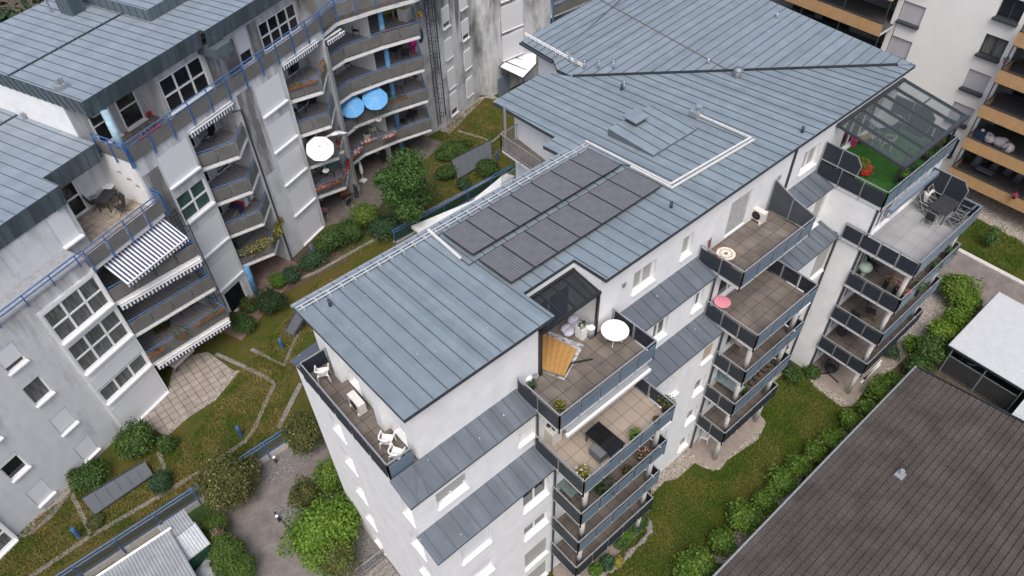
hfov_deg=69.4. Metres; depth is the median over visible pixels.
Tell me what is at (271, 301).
bush
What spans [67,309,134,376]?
window
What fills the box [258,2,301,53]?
window
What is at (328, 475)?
bush
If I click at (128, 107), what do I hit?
window
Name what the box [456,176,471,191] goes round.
bush
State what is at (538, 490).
window
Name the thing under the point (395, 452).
plastic chair
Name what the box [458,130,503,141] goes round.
path edging
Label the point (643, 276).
window
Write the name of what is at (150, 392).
window
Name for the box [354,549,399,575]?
stair railing
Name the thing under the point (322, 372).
plastic chair
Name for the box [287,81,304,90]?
flower box
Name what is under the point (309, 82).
flower box
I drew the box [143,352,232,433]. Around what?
patio
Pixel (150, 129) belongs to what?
flower box
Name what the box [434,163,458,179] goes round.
bush
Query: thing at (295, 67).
garden chair
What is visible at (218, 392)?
pebble edge
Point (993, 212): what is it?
foundation gravel
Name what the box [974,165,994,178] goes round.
table
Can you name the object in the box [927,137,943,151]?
potted plant
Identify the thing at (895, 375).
hedge bush
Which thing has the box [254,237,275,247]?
climbing plant
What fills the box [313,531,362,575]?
bush
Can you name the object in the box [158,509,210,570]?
shed
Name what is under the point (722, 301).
round table
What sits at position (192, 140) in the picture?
window
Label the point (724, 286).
window
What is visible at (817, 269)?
window
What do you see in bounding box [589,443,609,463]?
storage box
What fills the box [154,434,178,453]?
bush
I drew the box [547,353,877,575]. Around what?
lawn
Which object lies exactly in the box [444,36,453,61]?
window
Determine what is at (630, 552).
stone border
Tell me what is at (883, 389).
hedge bush
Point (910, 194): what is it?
awning
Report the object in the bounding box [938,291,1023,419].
carport
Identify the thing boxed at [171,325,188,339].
potted plant
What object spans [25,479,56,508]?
window
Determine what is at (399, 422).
window
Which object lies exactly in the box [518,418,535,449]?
window
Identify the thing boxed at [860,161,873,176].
planter cart
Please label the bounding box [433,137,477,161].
bush
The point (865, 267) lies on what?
covered barbecue
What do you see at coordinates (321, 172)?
garden chair
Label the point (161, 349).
flower box
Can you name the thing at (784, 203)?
privacy screen
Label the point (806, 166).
window
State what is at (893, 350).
bush
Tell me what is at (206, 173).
window
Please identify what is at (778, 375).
gravel strip
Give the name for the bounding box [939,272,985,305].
hedge shrub
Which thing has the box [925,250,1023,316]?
road
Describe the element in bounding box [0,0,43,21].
tree
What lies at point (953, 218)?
garden chair
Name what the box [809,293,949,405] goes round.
gravel path
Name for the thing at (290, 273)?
bush
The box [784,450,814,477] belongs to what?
hedge bush
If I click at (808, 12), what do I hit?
window
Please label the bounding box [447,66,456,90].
window
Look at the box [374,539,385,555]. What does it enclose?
window
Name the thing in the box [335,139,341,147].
flower box
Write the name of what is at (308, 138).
window
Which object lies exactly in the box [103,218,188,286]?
striped awning
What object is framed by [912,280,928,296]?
potted plant
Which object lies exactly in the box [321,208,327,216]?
garden chair
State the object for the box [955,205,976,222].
garden chair
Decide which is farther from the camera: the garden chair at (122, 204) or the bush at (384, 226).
the bush at (384, 226)
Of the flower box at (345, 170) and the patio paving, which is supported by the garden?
the patio paving
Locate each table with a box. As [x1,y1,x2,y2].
[94,189,120,212]
[102,183,116,199]
[166,346,194,371]
[196,129,210,141]
[297,98,313,112]
[324,161,340,176]
[338,188,351,201]
[382,10,395,22]
[388,44,401,58]
[394,78,405,92]
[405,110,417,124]
[557,478,579,501]
[585,421,624,461]
[601,319,628,346]
[714,296,730,312]
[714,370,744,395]
[715,246,736,265]
[869,113,906,132]
[925,194,960,224]
[972,127,989,141]
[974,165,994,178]
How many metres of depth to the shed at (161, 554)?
37.39 m
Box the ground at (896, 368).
[0,0,1023,573]
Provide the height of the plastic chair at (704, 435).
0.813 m
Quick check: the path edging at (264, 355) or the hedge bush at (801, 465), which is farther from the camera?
the path edging at (264, 355)
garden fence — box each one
[55,483,205,575]
[237,429,288,471]
[392,165,513,244]
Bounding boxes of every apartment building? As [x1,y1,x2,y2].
[0,0,550,558]
[289,0,982,575]
[550,0,590,23]
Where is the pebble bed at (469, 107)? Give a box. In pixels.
[440,96,497,132]
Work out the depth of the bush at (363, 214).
56.07 m
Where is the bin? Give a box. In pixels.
[587,324,594,338]
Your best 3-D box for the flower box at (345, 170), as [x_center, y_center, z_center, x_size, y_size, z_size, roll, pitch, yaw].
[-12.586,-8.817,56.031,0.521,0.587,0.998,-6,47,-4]
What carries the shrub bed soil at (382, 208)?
on the garden
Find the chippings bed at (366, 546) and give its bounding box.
[273,491,383,575]
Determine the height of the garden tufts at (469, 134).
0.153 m
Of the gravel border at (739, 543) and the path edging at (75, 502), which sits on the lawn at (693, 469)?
the gravel border at (739, 543)
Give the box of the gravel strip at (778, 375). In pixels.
[773,359,789,380]
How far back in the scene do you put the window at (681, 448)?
43.01 m
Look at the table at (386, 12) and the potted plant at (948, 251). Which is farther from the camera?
the table at (386, 12)
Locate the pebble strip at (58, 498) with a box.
[22,485,71,532]
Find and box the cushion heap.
[560,314,580,336]
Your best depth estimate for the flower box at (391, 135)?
59.19 m
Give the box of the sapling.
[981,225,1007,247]
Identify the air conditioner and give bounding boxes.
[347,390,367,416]
[751,206,767,225]
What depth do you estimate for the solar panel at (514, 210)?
33.01 m
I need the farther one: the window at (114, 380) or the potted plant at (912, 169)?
the window at (114, 380)
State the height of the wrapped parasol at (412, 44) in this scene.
1.500 m
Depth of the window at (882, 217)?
39.97 m
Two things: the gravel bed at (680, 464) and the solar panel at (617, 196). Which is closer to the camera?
the solar panel at (617, 196)
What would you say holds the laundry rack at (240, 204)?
on the apartment building at (86, 86)
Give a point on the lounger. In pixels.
(557, 356)
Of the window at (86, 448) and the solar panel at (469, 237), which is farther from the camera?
the window at (86, 448)
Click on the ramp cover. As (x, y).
(425, 224)
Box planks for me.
[860,360,881,382]
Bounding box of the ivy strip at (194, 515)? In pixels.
[94,502,214,575]
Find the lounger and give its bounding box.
[542,334,592,377]
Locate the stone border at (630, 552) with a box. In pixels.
[599,516,652,575]
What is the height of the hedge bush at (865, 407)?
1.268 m
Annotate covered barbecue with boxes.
[859,261,872,278]
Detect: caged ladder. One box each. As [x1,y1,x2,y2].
[169,207,225,325]
[423,0,445,126]
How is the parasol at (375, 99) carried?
on the apartment building at (86, 86)
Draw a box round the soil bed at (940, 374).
[850,343,954,448]
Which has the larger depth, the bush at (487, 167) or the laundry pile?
the bush at (487, 167)
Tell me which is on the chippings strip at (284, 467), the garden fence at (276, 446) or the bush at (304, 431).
the bush at (304, 431)
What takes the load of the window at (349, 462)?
in the apartment building at (715, 118)
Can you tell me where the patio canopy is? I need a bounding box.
[499,53,536,83]
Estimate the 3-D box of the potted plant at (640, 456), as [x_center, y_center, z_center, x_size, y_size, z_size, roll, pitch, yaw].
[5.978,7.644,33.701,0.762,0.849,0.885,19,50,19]
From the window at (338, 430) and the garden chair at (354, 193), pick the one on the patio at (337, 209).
the garden chair at (354, 193)
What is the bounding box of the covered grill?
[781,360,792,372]
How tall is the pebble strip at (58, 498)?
0.001 m
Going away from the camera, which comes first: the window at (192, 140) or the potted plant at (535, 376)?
the potted plant at (535, 376)
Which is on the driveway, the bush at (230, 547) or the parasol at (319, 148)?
the bush at (230, 547)
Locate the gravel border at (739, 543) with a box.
[711,429,847,563]
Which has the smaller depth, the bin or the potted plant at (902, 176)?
the bin
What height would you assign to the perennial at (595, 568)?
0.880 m
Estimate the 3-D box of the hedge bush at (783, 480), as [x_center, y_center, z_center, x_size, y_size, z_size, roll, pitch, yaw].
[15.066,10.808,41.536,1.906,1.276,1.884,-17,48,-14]
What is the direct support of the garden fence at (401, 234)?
on the garden
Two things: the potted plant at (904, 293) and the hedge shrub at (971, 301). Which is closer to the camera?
the potted plant at (904, 293)
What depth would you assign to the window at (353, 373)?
30.06 m
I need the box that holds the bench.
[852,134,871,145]
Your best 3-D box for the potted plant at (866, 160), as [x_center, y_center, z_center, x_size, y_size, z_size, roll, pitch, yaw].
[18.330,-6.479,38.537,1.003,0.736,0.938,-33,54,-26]
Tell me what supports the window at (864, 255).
in the apartment building at (715, 118)
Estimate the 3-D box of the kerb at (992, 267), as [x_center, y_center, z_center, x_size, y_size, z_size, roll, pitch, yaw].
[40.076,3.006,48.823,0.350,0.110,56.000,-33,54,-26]
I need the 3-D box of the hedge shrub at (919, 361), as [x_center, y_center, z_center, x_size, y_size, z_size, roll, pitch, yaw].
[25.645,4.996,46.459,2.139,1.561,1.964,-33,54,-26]
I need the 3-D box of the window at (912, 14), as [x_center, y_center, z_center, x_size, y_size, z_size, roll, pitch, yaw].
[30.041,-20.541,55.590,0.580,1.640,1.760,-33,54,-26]
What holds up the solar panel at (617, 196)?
on the apartment building at (715, 118)
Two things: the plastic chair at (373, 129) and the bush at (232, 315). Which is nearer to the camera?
the bush at (232, 315)
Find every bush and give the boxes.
[64,457,113,494]
[85,513,104,531]
[111,417,156,460]
[146,468,174,496]
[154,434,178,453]
[190,445,264,514]
[209,527,223,540]
[227,311,257,334]
[228,310,238,320]
[237,295,259,313]
[250,285,290,314]
[266,272,286,288]
[273,486,361,575]
[279,408,323,457]
[281,265,301,283]
[287,473,320,513]
[295,250,330,270]
[308,234,322,249]
[310,227,347,252]
[310,454,342,497]
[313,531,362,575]
[336,217,363,242]
[347,201,378,227]
[366,212,399,242]
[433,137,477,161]
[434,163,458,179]
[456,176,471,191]
[474,157,499,177]
[502,165,515,177]
[672,542,719,575]
[707,525,738,557]
[725,498,770,537]
[751,484,787,515]
[764,463,798,497]
[783,364,804,383]
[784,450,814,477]
[802,363,821,379]
[802,439,831,463]
[813,428,845,450]
[837,408,863,434]
[853,398,879,419]
[859,373,900,404]
[880,369,905,393]
[882,342,903,360]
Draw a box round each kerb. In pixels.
[273,512,325,575]
[958,248,1023,285]
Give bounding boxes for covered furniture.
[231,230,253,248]
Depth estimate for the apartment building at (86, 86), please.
43.01 m
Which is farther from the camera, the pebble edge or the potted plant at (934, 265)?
the pebble edge
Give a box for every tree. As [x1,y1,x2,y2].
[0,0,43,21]
[19,0,43,9]
[373,146,432,224]
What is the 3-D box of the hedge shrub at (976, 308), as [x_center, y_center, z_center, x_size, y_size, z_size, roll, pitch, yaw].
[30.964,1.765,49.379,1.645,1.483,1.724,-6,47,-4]
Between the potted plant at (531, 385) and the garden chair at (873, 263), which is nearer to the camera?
the potted plant at (531, 385)
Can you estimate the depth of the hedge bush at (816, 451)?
42.36 m
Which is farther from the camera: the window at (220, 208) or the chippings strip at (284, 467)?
the window at (220, 208)
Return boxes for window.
[0,342,29,376]
[0,451,31,483]
[0,526,18,558]
[22,376,55,408]
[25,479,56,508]
[42,275,115,346]
[45,208,84,249]
[49,407,79,437]
[61,181,88,217]
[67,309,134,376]
[73,435,101,463]
[88,107,124,143]
[90,341,152,406]
[112,371,169,429]
[114,91,147,131]
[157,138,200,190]
[158,55,212,115]
[175,178,215,225]
[189,135,196,147]
[192,213,229,260]
[202,123,217,139]
[204,171,210,182]
[208,249,243,293]
[215,163,230,174]
[218,205,223,214]
[223,280,246,311]
[233,26,256,68]
[255,73,288,118]
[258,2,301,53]
[267,111,298,154]
[277,145,307,187]
[285,62,297,77]
[288,177,315,217]
[295,102,307,111]
[297,207,324,245]
[304,134,315,143]
[333,425,346,444]
[345,458,358,476]
[349,367,359,385]
[356,488,368,506]
[365,515,377,532]
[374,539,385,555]
[392,411,405,436]
[403,509,416,528]
[411,540,426,562]
[419,567,430,575]
[436,474,469,512]
[441,4,451,30]
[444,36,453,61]
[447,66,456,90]
[449,90,458,117]
[459,0,467,11]
[460,527,492,566]
[461,17,470,42]
[463,47,472,71]
[465,75,473,98]
[468,556,495,575]
[501,0,523,33]
[502,28,523,61]
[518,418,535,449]
[523,478,550,515]
[524,509,549,542]
[525,537,548,572]
[528,561,547,575]
[631,260,655,297]
[652,317,667,343]
[658,368,679,407]
[677,436,688,453]
[679,234,692,262]
[684,408,695,427]
[690,291,702,315]
[692,377,703,398]
[700,343,712,366]
[717,279,731,295]
[724,191,750,235]
[725,335,733,346]
[792,4,814,16]
[798,145,817,176]
[809,246,829,279]
[812,196,823,228]
[821,16,849,29]
[840,99,880,147]
[842,288,851,299]
[857,252,868,265]
[873,197,897,229]
[887,35,911,59]
[895,1,925,29]
[901,179,919,206]
[944,101,974,129]
[946,140,959,158]
[958,69,990,97]
[974,34,1008,63]
[991,0,1023,27]
[995,124,1023,138]
[1011,90,1023,99]
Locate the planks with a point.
(878, 364)
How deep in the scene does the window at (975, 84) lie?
54.62 m
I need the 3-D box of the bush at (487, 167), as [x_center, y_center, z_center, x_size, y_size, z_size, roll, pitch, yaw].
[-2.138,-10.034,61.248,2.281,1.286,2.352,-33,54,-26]
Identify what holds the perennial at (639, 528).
on the patio at (559, 569)
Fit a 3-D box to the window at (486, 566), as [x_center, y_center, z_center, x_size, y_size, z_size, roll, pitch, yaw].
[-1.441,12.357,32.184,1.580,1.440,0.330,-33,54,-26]
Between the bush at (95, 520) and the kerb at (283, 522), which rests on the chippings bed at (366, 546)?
the kerb at (283, 522)
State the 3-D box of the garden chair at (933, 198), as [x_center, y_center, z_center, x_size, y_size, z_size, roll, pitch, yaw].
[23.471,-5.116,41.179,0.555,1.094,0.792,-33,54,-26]
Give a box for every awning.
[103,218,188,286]
[119,258,203,309]
[156,319,231,369]
[188,101,234,137]
[281,39,318,69]
[324,28,344,45]
[564,364,650,437]
[886,169,939,218]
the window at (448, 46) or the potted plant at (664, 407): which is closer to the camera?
the potted plant at (664, 407)
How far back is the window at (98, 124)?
41.21 m
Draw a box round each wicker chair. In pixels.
[866,131,882,145]
[880,134,896,151]
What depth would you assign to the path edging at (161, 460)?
43.60 m
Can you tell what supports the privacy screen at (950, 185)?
on the apartment building at (715, 118)
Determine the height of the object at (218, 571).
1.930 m
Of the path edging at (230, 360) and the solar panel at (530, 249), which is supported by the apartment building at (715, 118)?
the solar panel at (530, 249)
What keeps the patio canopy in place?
on the garden
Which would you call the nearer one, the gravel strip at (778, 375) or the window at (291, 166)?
the gravel strip at (778, 375)
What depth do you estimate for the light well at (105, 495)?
42.00 m
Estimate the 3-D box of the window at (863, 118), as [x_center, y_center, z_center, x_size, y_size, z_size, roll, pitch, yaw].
[18.802,-8.879,40.248,3.600,2.200,0.080,-33,54,-26]
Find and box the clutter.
[748,345,788,385]
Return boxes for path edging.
[17,493,70,538]
[30,352,276,575]
[70,493,93,535]
[157,451,166,470]
[250,322,304,366]
[276,383,302,427]
[299,175,494,279]
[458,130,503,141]
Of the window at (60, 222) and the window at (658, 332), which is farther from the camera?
the window at (60, 222)
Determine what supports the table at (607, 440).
on the apartment building at (715, 118)
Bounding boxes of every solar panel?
[443,220,495,254]
[466,207,518,240]
[478,245,534,283]
[488,195,540,226]
[502,231,557,267]
[510,183,561,213]
[524,217,579,252]
[531,171,581,200]
[547,204,601,238]
[551,160,601,188]
[568,192,622,224]
[571,149,620,176]
[588,180,642,210]
[608,168,661,197]
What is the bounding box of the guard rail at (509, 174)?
[500,168,515,184]
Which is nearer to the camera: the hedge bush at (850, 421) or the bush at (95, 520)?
the bush at (95, 520)
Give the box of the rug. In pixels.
[542,331,583,379]
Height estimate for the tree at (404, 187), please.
6.122 m
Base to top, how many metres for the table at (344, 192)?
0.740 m
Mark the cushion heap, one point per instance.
(567, 329)
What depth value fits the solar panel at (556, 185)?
34.14 m
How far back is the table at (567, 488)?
32.36 m
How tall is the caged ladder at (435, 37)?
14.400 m
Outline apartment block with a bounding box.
[770,0,1023,212]
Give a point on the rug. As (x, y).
(577, 346)
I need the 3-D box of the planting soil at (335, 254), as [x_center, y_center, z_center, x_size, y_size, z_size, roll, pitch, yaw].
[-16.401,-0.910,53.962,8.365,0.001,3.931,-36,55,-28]
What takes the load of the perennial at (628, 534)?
on the patio at (559, 569)
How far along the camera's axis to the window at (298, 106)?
53.67 m
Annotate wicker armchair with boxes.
[967,155,983,171]
[989,162,999,174]
[1000,168,1012,181]
[1010,173,1023,188]
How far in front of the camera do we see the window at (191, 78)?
43.47 m
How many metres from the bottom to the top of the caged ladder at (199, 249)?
10.600 m
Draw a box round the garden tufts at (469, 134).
[332,99,503,266]
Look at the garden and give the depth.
47.57 m
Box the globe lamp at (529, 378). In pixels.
[525,375,532,382]
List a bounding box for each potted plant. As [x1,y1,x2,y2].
[152,325,160,333]
[158,322,166,331]
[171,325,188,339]
[527,379,537,390]
[532,373,538,381]
[553,399,567,411]
[575,320,588,340]
[575,463,593,479]
[593,474,616,495]
[621,464,634,476]
[626,425,642,441]
[635,446,649,463]
[652,415,660,424]
[658,394,676,413]
[740,383,749,395]
[851,138,856,146]
[860,157,871,171]
[882,272,895,288]
[891,278,902,295]
[896,168,913,182]
[898,288,912,303]
[906,161,919,173]
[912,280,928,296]
[919,148,938,160]
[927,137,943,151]
[928,259,945,273]
[943,245,960,260]
[962,150,974,163]
[1011,192,1017,198]
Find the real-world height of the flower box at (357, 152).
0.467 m
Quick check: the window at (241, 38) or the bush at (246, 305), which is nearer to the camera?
the window at (241, 38)
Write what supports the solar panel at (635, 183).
on the apartment building at (715, 118)
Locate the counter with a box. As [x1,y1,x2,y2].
[397,6,411,21]
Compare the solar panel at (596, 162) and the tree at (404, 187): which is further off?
the tree at (404, 187)
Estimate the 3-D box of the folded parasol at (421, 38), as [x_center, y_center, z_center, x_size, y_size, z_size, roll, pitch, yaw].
[-7.394,-20.281,59.139,0.591,1.800,0.886,20,51,20]
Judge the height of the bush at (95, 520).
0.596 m
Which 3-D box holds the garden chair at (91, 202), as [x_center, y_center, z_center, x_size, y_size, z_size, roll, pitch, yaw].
[-23.845,-4.976,42.095,0.792,1.094,0.555,-25,51,-20]
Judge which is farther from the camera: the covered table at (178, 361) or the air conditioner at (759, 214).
the covered table at (178, 361)
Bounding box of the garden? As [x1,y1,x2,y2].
[0,33,529,575]
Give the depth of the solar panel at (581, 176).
34.70 m
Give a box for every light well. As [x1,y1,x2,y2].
[81,461,152,514]
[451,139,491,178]
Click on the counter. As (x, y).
(404, 15)
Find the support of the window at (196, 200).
in the apartment building at (86, 86)
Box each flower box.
[138,123,160,140]
[147,346,164,358]
[194,307,226,326]
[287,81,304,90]
[304,79,316,85]
[316,182,330,191]
[319,60,324,73]
[330,178,341,185]
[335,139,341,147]
[343,168,347,177]
[345,158,350,168]
[352,147,362,158]
[360,137,376,145]
[375,24,408,34]
[382,130,396,140]
[386,94,406,104]
[417,11,422,19]
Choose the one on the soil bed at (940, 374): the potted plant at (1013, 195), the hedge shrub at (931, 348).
the hedge shrub at (931, 348)
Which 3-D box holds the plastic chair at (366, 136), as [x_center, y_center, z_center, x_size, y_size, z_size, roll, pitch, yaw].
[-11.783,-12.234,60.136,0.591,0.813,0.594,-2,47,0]
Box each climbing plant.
[238,243,264,258]
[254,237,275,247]
[272,224,283,239]
[275,216,283,226]
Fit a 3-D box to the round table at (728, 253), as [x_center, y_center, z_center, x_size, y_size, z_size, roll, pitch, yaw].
[9.942,-1.362,34.571,1.040,0.705,1.040,-33,54,-26]
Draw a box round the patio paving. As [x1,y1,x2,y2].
[222,255,301,339]
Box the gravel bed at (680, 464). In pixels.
[651,415,765,494]
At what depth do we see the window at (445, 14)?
60.09 m
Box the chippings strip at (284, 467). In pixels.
[253,433,326,486]
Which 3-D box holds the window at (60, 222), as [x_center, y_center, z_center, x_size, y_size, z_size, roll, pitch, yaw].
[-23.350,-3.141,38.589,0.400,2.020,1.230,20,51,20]
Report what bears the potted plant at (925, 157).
on the apartment building at (715, 118)
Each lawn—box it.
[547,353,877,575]
[956,211,1023,280]
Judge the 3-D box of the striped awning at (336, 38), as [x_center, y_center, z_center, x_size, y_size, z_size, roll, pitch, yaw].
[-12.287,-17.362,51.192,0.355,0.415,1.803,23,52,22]
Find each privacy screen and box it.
[766,179,814,227]
[821,141,861,188]
[890,95,935,138]
[921,167,968,211]
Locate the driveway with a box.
[112,446,400,575]
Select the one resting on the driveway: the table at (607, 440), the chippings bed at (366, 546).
the chippings bed at (366, 546)
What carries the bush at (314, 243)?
on the planting soil at (335, 254)
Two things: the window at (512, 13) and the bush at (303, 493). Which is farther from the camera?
the window at (512, 13)
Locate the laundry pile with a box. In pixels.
[984,132,1014,152]
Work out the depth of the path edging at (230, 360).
42.41 m
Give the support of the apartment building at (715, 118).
on the ground at (896, 368)
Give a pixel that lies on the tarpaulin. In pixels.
(204, 568)
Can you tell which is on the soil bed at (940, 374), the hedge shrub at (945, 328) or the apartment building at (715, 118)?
the hedge shrub at (945, 328)
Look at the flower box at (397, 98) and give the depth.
57.89 m
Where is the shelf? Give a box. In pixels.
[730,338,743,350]
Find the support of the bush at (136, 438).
on the garden
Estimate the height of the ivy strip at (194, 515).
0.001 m
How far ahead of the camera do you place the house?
37.86 m
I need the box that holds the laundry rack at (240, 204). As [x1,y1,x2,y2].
[228,194,253,217]
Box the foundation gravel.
[958,187,1023,242]
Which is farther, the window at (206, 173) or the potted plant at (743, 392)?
the window at (206, 173)
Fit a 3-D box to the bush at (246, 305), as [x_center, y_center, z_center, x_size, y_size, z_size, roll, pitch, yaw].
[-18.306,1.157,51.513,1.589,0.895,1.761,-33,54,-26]
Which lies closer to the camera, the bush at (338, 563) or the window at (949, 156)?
the bush at (338, 563)
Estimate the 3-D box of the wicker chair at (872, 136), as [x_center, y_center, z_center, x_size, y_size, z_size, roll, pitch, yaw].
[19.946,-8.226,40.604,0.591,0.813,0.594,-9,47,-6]
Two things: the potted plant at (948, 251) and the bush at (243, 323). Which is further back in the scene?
the bush at (243, 323)
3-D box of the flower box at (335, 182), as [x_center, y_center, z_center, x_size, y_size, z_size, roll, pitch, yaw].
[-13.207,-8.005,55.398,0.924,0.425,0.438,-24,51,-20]
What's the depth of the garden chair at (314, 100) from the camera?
53.92 m
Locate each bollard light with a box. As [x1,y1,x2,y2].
[70,527,81,538]
[235,426,242,436]
[278,338,284,349]
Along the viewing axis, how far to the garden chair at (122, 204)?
41.78 m
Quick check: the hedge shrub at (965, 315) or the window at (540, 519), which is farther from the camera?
the hedge shrub at (965, 315)
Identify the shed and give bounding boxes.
[96,527,195,575]
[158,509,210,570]
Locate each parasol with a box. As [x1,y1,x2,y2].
[306,137,333,172]
[326,130,348,153]
[341,96,363,128]
[358,161,367,182]
[362,88,387,121]
[409,40,416,52]
[418,28,422,42]
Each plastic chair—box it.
[314,363,330,383]
[363,133,370,139]
[368,125,377,133]
[378,430,396,449]
[387,443,406,461]
[698,431,709,444]
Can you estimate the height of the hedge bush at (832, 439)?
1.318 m
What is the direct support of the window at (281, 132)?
in the apartment building at (86, 86)
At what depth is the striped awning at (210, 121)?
43.78 m
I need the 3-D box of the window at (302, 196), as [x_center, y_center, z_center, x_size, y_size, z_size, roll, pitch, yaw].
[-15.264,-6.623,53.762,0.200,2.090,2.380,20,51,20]
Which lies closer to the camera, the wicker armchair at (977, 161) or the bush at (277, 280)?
the bush at (277, 280)
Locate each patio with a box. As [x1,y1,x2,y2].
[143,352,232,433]
[320,135,442,225]
[552,529,642,575]
[687,414,765,471]
[806,345,902,402]
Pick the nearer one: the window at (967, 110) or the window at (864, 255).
the window at (864, 255)
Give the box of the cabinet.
[544,423,561,446]
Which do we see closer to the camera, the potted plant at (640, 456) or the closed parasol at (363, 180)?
the potted plant at (640, 456)
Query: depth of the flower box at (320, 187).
54.96 m
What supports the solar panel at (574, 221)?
on the apartment building at (715, 118)
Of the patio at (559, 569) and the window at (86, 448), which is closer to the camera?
the patio at (559, 569)
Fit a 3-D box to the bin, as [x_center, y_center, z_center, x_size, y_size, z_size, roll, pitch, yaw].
[3.393,1.857,31.797,0.353,0.650,0.353,-33,54,-26]
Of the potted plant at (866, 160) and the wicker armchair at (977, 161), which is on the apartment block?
the wicker armchair at (977, 161)
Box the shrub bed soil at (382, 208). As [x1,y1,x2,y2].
[326,159,447,254]
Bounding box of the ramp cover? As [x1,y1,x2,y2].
[411,174,514,232]
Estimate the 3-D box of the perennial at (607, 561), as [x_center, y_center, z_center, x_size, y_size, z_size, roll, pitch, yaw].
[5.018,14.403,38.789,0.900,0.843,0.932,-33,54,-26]
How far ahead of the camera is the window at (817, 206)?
39.50 m
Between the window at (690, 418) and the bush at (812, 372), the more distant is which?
the bush at (812, 372)
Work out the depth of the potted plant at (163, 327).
46.71 m
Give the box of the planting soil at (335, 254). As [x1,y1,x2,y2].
[280,236,348,294]
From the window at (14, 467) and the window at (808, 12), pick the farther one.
the window at (808, 12)
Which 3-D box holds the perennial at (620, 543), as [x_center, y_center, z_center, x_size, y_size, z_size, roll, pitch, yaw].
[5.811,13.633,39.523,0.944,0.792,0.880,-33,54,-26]
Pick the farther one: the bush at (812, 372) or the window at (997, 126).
the window at (997, 126)
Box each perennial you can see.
[587,561,603,575]
[599,553,615,570]
[612,536,629,550]
[613,554,624,569]
[622,527,635,542]
[629,520,644,534]
[641,513,649,527]
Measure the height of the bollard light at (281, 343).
0.980 m
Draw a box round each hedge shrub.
[902,334,922,353]
[902,353,937,373]
[911,333,954,363]
[924,316,964,344]
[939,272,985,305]
[941,304,978,329]
[948,285,983,309]
[967,303,982,315]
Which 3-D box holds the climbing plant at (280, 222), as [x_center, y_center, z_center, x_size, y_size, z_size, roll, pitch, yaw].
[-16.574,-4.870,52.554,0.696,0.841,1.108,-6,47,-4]
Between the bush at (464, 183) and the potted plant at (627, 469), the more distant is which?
the bush at (464, 183)
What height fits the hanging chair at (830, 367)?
1.772 m
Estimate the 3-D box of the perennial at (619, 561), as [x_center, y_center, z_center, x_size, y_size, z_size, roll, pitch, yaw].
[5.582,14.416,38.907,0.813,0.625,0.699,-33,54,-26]
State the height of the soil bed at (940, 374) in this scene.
0.001 m
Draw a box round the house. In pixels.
[712,366,1023,575]
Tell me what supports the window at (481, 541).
in the apartment building at (715, 118)
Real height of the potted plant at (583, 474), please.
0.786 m
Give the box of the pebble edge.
[164,370,239,434]
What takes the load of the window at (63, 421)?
in the apartment building at (86, 86)
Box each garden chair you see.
[82,195,104,211]
[112,192,129,216]
[206,123,214,141]
[291,62,300,77]
[308,97,316,108]
[317,167,328,179]
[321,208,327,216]
[343,196,351,208]
[352,184,359,198]
[379,149,388,163]
[401,48,409,60]
[847,308,863,320]
[864,300,877,320]
[867,254,879,273]
[914,190,932,215]
[918,189,934,201]
[920,210,939,228]
[927,184,940,203]
[943,212,969,229]
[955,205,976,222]
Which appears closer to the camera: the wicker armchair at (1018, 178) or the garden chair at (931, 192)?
the garden chair at (931, 192)
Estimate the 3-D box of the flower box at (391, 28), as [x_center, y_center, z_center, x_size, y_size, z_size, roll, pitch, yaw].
[-8.834,-18.995,54.172,2.762,0.450,0.448,-24,50,-19]
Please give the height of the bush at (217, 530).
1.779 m
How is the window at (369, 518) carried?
in the apartment building at (715, 118)
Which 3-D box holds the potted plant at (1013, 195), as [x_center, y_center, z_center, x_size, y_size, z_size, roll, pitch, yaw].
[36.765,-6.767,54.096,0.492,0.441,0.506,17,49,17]
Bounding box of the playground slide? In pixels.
[285,312,304,336]
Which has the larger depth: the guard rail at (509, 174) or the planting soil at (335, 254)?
the guard rail at (509, 174)
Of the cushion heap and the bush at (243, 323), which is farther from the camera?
the bush at (243, 323)
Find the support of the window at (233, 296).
in the apartment building at (86, 86)
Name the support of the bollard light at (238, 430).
on the garden
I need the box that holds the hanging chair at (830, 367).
[820,358,838,382]
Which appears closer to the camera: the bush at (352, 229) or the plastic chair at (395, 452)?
the plastic chair at (395, 452)
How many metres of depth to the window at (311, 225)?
55.89 m
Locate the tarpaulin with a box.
[194,557,216,575]

